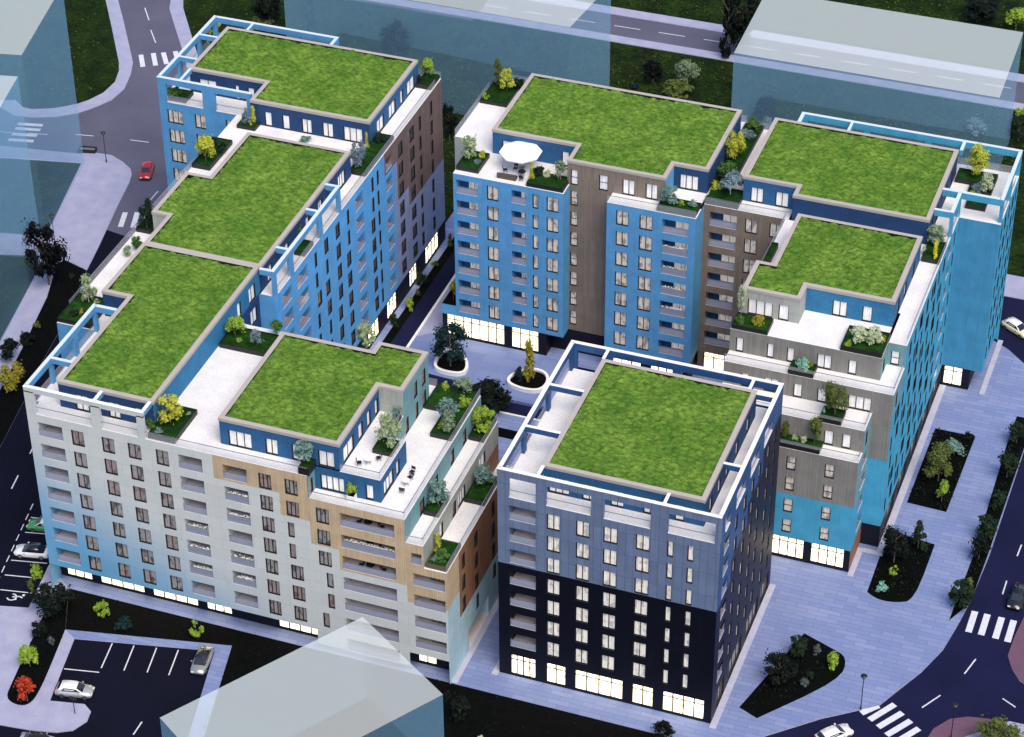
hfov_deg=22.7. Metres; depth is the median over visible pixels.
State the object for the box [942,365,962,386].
shop window
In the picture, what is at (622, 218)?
window
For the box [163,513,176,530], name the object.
window
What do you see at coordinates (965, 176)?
planter
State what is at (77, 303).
planter
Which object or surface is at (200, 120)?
window
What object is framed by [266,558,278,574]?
window
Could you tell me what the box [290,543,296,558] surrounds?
window
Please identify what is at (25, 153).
footway
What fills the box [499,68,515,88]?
leafy tree
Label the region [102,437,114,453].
window
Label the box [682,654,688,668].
window
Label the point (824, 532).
window
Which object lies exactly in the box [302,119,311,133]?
window
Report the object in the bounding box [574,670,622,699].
shop window
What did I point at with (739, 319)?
leafy tree
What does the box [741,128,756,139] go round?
shrub
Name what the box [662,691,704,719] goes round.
shop window
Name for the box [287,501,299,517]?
window
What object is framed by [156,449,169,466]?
window
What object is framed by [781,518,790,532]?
window
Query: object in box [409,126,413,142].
window
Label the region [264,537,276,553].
window
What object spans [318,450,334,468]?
window
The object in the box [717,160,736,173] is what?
shrub
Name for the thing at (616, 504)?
window
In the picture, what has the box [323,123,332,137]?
window
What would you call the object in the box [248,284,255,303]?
window
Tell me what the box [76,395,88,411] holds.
window
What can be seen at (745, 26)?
leafy tree
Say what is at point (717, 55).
footway
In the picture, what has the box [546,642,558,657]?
window
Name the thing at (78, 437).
window
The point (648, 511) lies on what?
window
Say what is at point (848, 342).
shrub
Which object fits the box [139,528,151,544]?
window
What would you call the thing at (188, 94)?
planter
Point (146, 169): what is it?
car
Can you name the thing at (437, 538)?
column shrub
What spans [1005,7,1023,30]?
leafy tree
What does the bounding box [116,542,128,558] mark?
window
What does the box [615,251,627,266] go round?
window
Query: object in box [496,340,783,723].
apartment tower
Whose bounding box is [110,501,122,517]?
window
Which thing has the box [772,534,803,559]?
shop window
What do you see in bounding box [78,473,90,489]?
window
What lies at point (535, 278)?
window
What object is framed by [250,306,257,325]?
window
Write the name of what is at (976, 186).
shrub
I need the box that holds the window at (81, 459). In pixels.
[74,451,87,468]
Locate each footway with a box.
[0,0,132,117]
[0,146,82,162]
[0,233,43,255]
[169,0,197,69]
[366,0,1023,109]
[528,0,1023,82]
[965,721,1023,736]
[1004,274,1023,299]
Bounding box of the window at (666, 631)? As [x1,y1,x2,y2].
[664,628,669,642]
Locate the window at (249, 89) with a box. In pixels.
[248,88,253,96]
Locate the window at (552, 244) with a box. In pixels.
[547,238,557,253]
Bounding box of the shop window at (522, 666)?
[511,654,535,678]
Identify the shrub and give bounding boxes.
[18,331,35,347]
[26,579,34,592]
[32,320,40,327]
[47,636,54,645]
[68,307,79,316]
[93,600,109,617]
[114,615,132,631]
[123,245,131,255]
[131,236,142,248]
[146,417,154,428]
[167,86,182,97]
[189,620,203,637]
[249,328,261,344]
[299,135,311,142]
[346,482,357,493]
[373,130,389,143]
[392,405,401,418]
[433,532,440,551]
[435,547,450,562]
[437,418,443,428]
[441,381,449,390]
[443,689,451,701]
[447,233,452,246]
[449,281,455,299]
[452,375,473,392]
[459,394,471,407]
[474,159,480,163]
[478,150,484,157]
[482,92,489,99]
[513,77,524,88]
[533,166,544,176]
[553,160,566,178]
[631,83,638,88]
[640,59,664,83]
[659,184,678,203]
[661,78,694,98]
[674,59,701,84]
[688,199,696,206]
[710,180,722,190]
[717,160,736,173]
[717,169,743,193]
[718,170,727,179]
[725,130,745,158]
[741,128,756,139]
[745,116,762,130]
[751,315,763,326]
[762,115,772,124]
[795,358,808,371]
[799,676,808,686]
[805,670,813,679]
[813,644,821,655]
[826,651,838,670]
[844,338,851,346]
[849,324,867,343]
[865,325,884,344]
[875,581,887,591]
[888,565,898,575]
[926,224,946,244]
[933,240,938,258]
[946,437,966,456]
[962,431,974,439]
[965,114,986,136]
[968,535,991,558]
[971,183,980,193]
[979,171,995,191]
[989,489,1007,510]
[1014,107,1023,115]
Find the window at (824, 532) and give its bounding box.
[819,527,828,540]
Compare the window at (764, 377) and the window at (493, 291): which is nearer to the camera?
the window at (764, 377)
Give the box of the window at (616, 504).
[611,491,623,507]
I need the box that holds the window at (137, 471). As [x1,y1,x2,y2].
[131,465,143,481]
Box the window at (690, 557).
[687,546,693,561]
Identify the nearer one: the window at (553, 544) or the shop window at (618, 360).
the window at (553, 544)
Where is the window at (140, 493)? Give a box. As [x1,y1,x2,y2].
[133,486,146,502]
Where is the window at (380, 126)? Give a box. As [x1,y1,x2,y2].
[377,115,383,131]
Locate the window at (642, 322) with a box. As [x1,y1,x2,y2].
[637,316,649,331]
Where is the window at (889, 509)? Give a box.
[884,495,892,528]
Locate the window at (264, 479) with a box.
[259,473,271,489]
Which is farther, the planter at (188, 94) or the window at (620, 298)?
the planter at (188, 94)
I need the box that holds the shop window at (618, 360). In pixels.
[614,358,640,365]
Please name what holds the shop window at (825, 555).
in the apartment block at (846, 219)
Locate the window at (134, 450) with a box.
[128,443,141,459]
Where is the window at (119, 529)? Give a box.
[113,522,125,537]
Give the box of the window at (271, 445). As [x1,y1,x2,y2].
[265,438,277,455]
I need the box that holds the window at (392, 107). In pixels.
[389,99,395,119]
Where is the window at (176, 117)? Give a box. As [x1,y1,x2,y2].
[168,109,182,124]
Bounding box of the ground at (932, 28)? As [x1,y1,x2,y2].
[36,0,1023,589]
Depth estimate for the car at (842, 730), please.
277.51 m
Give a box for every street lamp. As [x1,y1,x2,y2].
[100,131,106,161]
[860,674,866,709]
[950,702,958,736]
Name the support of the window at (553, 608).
in the apartment tower
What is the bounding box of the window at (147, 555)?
[141,548,153,564]
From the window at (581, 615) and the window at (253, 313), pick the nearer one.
the window at (581, 615)
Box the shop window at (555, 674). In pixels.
[546,663,565,685]
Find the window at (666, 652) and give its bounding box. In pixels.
[663,649,668,663]
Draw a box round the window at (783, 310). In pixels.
[778,305,788,320]
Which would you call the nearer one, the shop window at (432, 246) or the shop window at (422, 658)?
the shop window at (422, 658)
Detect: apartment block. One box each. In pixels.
[22,15,512,683]
[442,73,745,376]
[697,112,1022,571]
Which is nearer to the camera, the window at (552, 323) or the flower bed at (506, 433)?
the flower bed at (506, 433)
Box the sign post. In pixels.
[69,696,76,712]
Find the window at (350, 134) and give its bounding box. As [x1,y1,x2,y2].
[344,127,362,142]
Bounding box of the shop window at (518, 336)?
[511,327,538,352]
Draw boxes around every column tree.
[249,106,255,125]
[364,131,369,147]
[522,338,534,381]
[528,162,534,178]
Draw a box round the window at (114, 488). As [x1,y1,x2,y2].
[108,480,120,496]
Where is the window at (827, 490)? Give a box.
[822,485,832,499]
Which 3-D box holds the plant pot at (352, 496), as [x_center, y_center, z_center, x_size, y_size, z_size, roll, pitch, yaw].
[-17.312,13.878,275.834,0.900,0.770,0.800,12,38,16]
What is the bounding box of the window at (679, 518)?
[675,505,683,521]
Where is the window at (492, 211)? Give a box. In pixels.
[487,206,498,221]
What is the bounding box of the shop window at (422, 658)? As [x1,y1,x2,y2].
[418,654,436,664]
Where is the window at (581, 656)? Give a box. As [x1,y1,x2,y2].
[575,648,587,664]
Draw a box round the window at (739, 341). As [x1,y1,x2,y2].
[736,338,743,351]
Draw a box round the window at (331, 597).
[329,594,334,608]
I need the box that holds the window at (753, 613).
[745,599,756,639]
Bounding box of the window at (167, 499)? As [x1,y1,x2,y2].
[161,492,173,508]
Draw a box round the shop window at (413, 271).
[410,263,416,286]
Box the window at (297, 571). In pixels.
[291,564,303,580]
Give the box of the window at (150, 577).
[144,569,156,584]
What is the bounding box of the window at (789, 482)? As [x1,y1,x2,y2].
[784,477,793,491]
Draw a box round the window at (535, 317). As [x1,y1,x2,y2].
[533,314,537,327]
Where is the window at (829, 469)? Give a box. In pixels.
[824,464,834,478]
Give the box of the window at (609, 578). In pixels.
[603,571,615,587]
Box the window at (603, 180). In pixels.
[599,175,607,190]
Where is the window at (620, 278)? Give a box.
[615,271,626,287]
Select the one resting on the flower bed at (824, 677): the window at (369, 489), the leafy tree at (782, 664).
the leafy tree at (782, 664)
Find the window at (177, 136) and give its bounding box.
[170,129,184,144]
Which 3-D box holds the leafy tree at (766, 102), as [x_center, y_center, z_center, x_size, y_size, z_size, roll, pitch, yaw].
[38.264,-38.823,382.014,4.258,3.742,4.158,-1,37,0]
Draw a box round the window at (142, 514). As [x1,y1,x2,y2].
[136,507,148,523]
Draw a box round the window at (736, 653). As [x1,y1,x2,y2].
[728,639,739,680]
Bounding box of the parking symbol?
[7,594,24,600]
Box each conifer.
[241,107,249,122]
[305,0,316,32]
[494,58,502,84]
[718,0,736,58]
[909,519,928,551]
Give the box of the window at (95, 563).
[89,556,101,571]
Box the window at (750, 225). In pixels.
[745,218,757,234]
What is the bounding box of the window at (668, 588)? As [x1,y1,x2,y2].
[665,585,671,600]
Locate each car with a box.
[14,542,47,560]
[20,731,52,736]
[26,516,44,532]
[54,680,94,700]
[138,161,154,179]
[190,645,213,674]
[814,723,853,736]
[1001,317,1023,338]
[1006,582,1023,610]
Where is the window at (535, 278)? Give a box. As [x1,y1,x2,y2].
[533,275,537,288]
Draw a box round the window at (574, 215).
[571,211,577,225]
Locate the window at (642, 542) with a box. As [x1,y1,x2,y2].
[636,534,649,551]
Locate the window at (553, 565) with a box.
[547,558,559,574]
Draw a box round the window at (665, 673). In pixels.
[662,670,667,684]
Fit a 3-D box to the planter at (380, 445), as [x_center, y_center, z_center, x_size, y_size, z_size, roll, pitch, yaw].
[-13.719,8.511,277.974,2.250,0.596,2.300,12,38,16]
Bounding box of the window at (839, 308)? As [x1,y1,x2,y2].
[832,300,846,317]
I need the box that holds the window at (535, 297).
[533,295,537,308]
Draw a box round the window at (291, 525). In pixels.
[288,522,294,537]
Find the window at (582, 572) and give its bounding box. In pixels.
[576,564,588,581]
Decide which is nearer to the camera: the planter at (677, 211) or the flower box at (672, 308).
the planter at (677, 211)
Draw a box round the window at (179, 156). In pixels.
[172,149,186,163]
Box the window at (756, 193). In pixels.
[750,187,763,203]
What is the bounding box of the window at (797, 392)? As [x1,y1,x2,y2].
[793,384,801,397]
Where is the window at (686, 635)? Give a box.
[683,633,689,647]
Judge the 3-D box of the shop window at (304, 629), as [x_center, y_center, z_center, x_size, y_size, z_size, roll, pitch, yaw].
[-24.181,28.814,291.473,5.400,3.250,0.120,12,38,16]
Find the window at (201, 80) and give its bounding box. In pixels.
[199,79,216,95]
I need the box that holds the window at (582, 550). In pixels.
[576,543,588,559]
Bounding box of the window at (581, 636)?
[575,628,587,644]
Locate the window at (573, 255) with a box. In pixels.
[570,251,576,266]
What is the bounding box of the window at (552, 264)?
[547,258,557,273]
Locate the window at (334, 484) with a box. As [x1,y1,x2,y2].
[321,475,344,493]
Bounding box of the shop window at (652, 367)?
[650,366,682,374]
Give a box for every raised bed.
[434,349,468,376]
[507,368,548,393]
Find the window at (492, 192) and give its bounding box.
[487,185,497,200]
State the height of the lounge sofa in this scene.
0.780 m
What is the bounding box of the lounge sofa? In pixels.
[497,172,517,180]
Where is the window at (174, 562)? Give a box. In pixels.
[168,555,180,571]
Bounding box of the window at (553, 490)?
[549,477,568,495]
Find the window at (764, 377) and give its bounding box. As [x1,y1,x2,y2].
[764,377,777,392]
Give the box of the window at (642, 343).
[636,335,648,350]
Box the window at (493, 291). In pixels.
[489,286,499,300]
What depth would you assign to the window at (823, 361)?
294.06 m
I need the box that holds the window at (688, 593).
[685,590,691,605]
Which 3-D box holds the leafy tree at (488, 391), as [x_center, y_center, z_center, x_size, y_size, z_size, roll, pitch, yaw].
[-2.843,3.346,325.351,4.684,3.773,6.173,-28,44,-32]
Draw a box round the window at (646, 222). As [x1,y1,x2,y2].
[639,215,652,230]
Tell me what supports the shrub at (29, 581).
on the ground at (932, 28)
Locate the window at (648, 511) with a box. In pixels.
[643,498,655,513]
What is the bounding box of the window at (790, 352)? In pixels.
[786,348,794,361]
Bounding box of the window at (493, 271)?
[488,266,498,281]
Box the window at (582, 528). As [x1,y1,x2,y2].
[576,520,589,537]
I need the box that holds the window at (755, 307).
[748,299,772,317]
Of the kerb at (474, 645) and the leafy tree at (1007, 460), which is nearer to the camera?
the kerb at (474, 645)
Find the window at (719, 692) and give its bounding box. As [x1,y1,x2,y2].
[716,678,722,708]
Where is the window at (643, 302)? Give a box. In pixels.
[637,296,649,311]
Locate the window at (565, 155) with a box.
[562,151,568,165]
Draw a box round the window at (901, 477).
[896,463,904,496]
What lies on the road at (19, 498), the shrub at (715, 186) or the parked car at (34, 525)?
the parked car at (34, 525)
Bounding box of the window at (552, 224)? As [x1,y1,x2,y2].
[547,217,557,232]
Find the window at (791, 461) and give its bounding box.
[786,456,795,470]
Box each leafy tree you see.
[0,337,20,360]
[0,359,25,392]
[13,675,35,701]
[17,644,38,666]
[20,217,70,284]
[25,581,78,618]
[30,564,42,579]
[30,620,47,637]
[79,273,100,303]
[137,198,153,227]
[154,394,183,424]
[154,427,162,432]
[195,134,216,160]
[212,136,218,145]
[216,141,227,154]
[224,314,245,335]
[248,0,281,20]
[250,16,274,23]
[269,319,282,333]
[293,439,313,460]
[350,138,365,167]
[355,322,376,347]
[374,412,402,447]
[378,18,413,55]
[389,314,398,326]
[405,296,413,311]
[415,270,429,284]
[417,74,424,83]
[420,57,433,76]
[426,479,449,503]
[429,319,471,365]
[430,260,438,265]
[435,397,459,421]
[441,410,455,431]
[442,101,458,140]
[448,695,470,722]
[460,135,476,158]
[471,376,512,414]
[472,405,494,432]
[473,462,496,484]
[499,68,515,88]
[513,366,524,381]
[650,720,675,736]
[721,0,762,51]
[735,314,743,325]
[737,285,746,312]
[755,95,782,117]
[761,648,798,684]
[780,420,790,436]
[789,634,807,656]
[809,415,822,442]
[820,381,848,413]
[879,525,911,562]
[922,441,954,480]
[936,479,948,500]
[947,577,975,608]
[963,0,999,21]
[965,143,991,174]
[966,577,973,586]
[971,714,1023,736]
[975,514,998,539]
[997,451,1020,477]
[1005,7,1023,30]
[1005,421,1023,442]
[1006,112,1023,140]
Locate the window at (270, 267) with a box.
[267,264,271,282]
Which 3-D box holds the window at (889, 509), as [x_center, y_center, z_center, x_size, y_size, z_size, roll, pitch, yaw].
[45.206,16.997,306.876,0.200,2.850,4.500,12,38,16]
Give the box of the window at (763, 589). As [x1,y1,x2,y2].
[760,575,766,604]
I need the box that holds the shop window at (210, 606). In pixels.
[206,602,231,614]
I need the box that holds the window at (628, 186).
[622,179,634,195]
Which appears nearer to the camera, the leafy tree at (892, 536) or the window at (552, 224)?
the leafy tree at (892, 536)
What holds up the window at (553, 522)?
in the apartment tower
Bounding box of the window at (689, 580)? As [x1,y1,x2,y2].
[686,568,692,583]
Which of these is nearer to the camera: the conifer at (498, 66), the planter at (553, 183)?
the planter at (553, 183)
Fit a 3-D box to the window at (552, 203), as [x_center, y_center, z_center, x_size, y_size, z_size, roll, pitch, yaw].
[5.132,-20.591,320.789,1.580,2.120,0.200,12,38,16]
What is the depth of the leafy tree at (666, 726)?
277.40 m
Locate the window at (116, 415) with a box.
[108,402,120,418]
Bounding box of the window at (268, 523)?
[262,516,274,532]
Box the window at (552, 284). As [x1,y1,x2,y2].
[547,278,557,292]
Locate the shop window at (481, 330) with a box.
[446,314,504,345]
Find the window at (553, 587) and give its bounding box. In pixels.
[547,579,559,596]
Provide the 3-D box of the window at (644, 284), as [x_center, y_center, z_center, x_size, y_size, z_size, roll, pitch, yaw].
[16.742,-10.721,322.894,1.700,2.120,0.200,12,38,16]
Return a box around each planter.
[57,293,103,328]
[136,210,153,233]
[148,405,197,443]
[168,88,193,102]
[192,137,232,170]
[219,327,278,356]
[237,118,259,130]
[294,239,313,256]
[298,458,315,475]
[351,133,393,176]
[372,437,399,456]
[391,414,401,422]
[416,72,439,89]
[423,494,449,517]
[424,384,457,410]
[425,538,460,571]
[430,388,478,440]
[456,151,489,173]
[464,475,496,505]
[469,416,496,442]
[479,77,519,107]
[526,174,567,192]
[656,197,701,217]
[705,187,742,209]
[711,123,763,186]
[731,312,773,334]
[763,242,778,262]
[779,432,822,454]
[788,359,817,378]
[819,406,845,425]
[840,325,890,357]
[921,239,946,264]
[955,168,997,186]
[965,200,987,211]
[968,181,993,195]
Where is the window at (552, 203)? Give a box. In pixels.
[547,197,558,212]
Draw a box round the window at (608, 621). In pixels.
[602,613,614,630]
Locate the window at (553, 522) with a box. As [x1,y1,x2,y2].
[547,514,559,531]
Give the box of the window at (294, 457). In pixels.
[292,444,302,460]
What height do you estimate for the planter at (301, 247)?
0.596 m
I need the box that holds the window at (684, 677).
[682,674,687,689]
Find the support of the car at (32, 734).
on the road at (19, 498)
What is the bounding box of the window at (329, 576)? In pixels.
[327,573,333,587]
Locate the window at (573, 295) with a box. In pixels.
[570,291,576,305]
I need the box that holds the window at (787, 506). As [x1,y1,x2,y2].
[783,498,792,512]
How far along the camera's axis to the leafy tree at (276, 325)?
293.79 m
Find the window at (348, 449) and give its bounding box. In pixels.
[343,435,353,463]
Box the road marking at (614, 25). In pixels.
[0,5,1021,734]
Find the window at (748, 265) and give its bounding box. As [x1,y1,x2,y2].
[742,259,754,273]
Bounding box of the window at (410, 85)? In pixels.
[407,75,414,95]
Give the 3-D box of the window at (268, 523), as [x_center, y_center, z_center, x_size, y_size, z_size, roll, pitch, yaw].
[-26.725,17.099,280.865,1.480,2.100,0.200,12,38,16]
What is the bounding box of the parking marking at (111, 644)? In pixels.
[0,504,178,674]
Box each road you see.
[0,0,487,237]
[0,230,129,736]
[391,249,454,346]
[409,0,1023,103]
[428,373,544,419]
[765,296,1023,736]
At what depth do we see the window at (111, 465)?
284.46 m
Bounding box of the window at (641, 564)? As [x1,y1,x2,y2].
[635,556,648,573]
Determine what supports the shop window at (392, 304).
in the apartment block at (124, 499)
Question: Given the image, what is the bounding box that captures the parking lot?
[50,639,211,736]
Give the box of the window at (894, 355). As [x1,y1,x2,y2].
[890,351,899,365]
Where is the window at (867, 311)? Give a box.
[862,306,872,322]
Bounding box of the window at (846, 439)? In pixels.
[841,434,850,448]
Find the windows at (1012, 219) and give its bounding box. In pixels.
[865,219,1012,512]
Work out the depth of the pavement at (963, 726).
279.41 m
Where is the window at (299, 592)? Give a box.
[293,585,305,601]
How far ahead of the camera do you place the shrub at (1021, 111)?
381.46 m
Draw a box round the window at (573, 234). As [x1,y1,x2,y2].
[571,232,576,246]
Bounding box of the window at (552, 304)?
[547,297,557,312]
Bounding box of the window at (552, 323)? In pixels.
[547,317,557,331]
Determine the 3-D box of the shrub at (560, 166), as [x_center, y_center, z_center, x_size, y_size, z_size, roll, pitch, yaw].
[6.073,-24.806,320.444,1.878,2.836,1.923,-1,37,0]
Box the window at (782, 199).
[775,192,788,207]
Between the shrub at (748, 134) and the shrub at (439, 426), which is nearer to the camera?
the shrub at (439, 426)
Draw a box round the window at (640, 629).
[633,621,646,637]
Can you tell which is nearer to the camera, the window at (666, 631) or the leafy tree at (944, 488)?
the window at (666, 631)
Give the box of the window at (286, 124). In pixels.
[282,115,289,129]
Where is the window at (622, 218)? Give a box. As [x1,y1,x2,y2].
[616,210,628,226]
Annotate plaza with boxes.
[60,211,1023,736]
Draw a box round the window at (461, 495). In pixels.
[458,486,463,508]
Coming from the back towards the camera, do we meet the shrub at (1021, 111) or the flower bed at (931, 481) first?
the shrub at (1021, 111)
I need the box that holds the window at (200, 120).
[195,114,205,129]
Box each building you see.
[0,158,80,234]
[0,254,38,339]
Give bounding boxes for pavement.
[0,153,131,388]
[0,565,90,732]
[65,629,231,736]
[411,333,596,398]
[417,279,454,335]
[928,717,1006,736]
[1008,618,1023,683]
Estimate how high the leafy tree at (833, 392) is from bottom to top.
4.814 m
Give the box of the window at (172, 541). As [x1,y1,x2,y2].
[166,534,178,550]
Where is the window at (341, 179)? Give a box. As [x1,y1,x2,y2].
[338,170,345,188]
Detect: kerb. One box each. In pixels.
[406,274,454,347]
[452,596,498,683]
[491,660,499,675]
[499,411,539,420]
[709,584,775,728]
[847,547,863,576]
[862,548,881,555]
[877,384,945,551]
[979,340,1002,394]
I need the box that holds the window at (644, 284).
[638,276,650,291]
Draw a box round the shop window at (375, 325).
[368,317,378,346]
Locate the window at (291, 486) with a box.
[285,479,297,495]
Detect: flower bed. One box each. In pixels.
[0,261,85,446]
[7,588,68,704]
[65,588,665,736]
[382,238,454,343]
[498,427,531,441]
[739,633,844,717]
[867,536,934,601]
[907,428,974,511]
[949,416,1023,619]
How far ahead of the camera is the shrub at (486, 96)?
337.21 m
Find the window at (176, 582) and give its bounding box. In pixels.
[171,575,182,591]
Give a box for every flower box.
[187,523,208,531]
[190,544,210,552]
[191,564,212,572]
[227,491,248,498]
[229,511,250,520]
[233,554,253,562]
[235,575,255,583]
[344,539,394,553]
[661,285,685,292]
[661,305,684,312]
[662,265,685,272]
[663,245,686,252]
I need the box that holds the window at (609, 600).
[602,592,615,609]
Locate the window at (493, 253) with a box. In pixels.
[488,246,498,261]
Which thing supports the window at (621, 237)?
in the apartment block at (585, 251)
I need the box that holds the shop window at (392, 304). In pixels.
[387,292,396,318]
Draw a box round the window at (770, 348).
[767,344,773,357]
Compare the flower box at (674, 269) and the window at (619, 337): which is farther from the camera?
the window at (619, 337)
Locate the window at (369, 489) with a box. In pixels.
[366,485,373,499]
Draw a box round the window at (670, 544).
[667,541,673,557]
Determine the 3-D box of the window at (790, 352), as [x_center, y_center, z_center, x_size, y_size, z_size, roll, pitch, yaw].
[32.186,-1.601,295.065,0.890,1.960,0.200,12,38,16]
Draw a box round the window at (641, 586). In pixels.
[634,578,647,595]
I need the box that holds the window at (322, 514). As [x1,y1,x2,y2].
[316,507,328,524]
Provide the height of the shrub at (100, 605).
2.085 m
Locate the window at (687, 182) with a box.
[680,174,698,191]
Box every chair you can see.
[409,465,415,474]
[513,163,517,171]
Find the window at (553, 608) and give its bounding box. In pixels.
[547,600,559,617]
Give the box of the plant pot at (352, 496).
[346,492,356,502]
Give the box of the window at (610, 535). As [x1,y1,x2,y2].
[603,527,616,544]
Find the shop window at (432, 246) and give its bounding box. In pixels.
[425,231,437,263]
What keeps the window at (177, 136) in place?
in the apartment block at (124, 499)
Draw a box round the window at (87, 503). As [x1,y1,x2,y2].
[80,494,93,510]
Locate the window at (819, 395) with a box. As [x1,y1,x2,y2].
[817,389,825,402]
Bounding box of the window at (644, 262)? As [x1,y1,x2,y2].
[638,256,650,271]
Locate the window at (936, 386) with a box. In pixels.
[931,374,938,404]
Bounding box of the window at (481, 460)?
[479,453,483,464]
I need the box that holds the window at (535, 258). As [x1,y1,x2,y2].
[533,255,537,269]
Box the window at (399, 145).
[398,141,401,158]
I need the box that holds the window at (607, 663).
[601,655,613,671]
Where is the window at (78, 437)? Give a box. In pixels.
[72,430,84,446]
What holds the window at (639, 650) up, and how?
in the apartment tower
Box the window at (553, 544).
[547,536,559,553]
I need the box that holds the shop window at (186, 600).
[153,589,198,606]
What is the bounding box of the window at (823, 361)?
[817,354,831,369]
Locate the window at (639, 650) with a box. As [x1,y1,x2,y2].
[632,642,645,658]
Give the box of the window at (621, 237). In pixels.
[616,231,627,246]
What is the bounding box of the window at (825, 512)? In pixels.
[821,507,830,520]
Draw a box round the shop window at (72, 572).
[67,568,92,580]
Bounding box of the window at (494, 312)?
[489,305,499,319]
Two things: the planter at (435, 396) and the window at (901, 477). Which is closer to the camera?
the planter at (435, 396)
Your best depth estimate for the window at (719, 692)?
282.52 m
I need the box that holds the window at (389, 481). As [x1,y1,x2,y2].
[384,471,393,496]
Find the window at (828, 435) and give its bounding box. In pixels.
[823,430,833,445]
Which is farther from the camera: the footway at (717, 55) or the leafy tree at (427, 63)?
the footway at (717, 55)
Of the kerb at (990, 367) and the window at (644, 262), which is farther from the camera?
the kerb at (990, 367)
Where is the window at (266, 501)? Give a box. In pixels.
[260,494,272,511]
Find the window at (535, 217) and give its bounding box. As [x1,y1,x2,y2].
[533,215,537,228]
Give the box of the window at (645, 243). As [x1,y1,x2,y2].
[639,235,651,251]
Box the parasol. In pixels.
[499,141,541,169]
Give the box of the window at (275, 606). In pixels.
[269,599,281,615]
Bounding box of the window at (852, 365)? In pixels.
[847,360,856,374]
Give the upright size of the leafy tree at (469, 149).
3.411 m
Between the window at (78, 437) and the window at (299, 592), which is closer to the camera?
the window at (78, 437)
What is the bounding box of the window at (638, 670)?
[632,662,645,678]
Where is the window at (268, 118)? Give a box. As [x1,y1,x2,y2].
[265,112,271,126]
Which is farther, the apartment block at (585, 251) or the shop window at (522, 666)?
the apartment block at (585, 251)
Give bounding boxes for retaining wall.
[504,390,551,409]
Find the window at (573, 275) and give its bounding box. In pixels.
[570,271,576,285]
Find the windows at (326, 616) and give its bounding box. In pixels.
[237,90,495,627]
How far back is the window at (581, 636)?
279.61 m
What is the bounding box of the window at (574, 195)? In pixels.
[571,191,577,205]
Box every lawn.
[0,0,118,108]
[183,0,471,74]
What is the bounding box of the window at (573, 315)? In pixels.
[570,310,576,324]
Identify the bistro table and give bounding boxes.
[364,456,371,463]
[364,519,372,526]
[366,562,374,567]
[402,478,409,485]
[518,169,525,174]
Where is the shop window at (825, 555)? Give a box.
[809,543,844,568]
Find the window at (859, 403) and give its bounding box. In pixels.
[848,395,871,411]
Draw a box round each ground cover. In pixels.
[750,420,1023,713]
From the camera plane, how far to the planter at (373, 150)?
325.72 m
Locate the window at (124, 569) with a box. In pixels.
[119,563,130,578]
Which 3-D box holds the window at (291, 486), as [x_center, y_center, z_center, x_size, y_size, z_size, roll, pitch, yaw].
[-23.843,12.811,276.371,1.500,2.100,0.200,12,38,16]
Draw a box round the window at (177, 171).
[174,168,187,180]
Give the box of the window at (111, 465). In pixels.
[105,459,117,475]
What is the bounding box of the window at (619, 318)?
[614,311,625,326]
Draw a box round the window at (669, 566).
[666,563,672,578]
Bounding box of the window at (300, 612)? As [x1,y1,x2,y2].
[295,606,306,621]
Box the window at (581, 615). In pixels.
[575,607,587,623]
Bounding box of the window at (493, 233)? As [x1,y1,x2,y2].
[488,226,498,241]
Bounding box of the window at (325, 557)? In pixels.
[319,550,331,566]
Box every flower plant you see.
[543,169,550,177]
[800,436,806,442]
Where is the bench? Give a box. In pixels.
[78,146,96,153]
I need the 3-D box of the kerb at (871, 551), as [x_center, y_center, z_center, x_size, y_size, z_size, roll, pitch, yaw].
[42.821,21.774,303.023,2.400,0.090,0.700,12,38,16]
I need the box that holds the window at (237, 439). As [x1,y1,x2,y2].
[229,430,251,449]
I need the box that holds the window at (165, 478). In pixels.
[159,471,171,487]
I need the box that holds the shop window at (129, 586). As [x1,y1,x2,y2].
[100,576,144,592]
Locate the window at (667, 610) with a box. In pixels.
[665,607,670,621]
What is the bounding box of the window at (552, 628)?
[547,621,558,637]
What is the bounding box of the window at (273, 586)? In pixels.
[268,579,279,595]
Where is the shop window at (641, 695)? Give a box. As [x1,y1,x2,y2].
[631,684,653,707]
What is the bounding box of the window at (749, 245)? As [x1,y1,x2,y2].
[743,239,755,254]
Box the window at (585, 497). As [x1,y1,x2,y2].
[582,484,592,500]
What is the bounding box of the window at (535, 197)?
[533,194,537,208]
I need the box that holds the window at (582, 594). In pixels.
[576,586,588,602]
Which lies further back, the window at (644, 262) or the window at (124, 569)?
the window at (644, 262)
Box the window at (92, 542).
[86,535,98,551]
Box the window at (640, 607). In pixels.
[634,599,647,616]
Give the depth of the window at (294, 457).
276.45 m
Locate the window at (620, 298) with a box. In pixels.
[614,292,626,306]
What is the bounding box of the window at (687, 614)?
[684,611,690,626]
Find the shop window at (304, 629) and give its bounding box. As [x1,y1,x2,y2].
[279,620,317,635]
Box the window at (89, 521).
[83,515,95,530]
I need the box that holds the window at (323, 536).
[318,529,330,545]
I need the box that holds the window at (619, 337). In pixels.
[614,331,625,345]
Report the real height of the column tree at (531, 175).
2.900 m
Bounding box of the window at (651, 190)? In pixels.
[646,184,657,199]
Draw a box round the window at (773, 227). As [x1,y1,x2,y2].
[769,223,781,237]
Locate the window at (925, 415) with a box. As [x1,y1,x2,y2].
[920,403,927,433]
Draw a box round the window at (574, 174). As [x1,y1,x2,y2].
[571,170,577,185]
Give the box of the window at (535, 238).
[533,235,537,249]
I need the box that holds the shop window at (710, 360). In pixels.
[703,352,725,370]
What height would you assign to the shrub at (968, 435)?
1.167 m
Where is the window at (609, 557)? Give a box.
[603,549,616,566]
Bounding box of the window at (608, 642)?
[602,634,614,650]
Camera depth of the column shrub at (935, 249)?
305.57 m
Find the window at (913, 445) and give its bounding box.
[908,432,916,465]

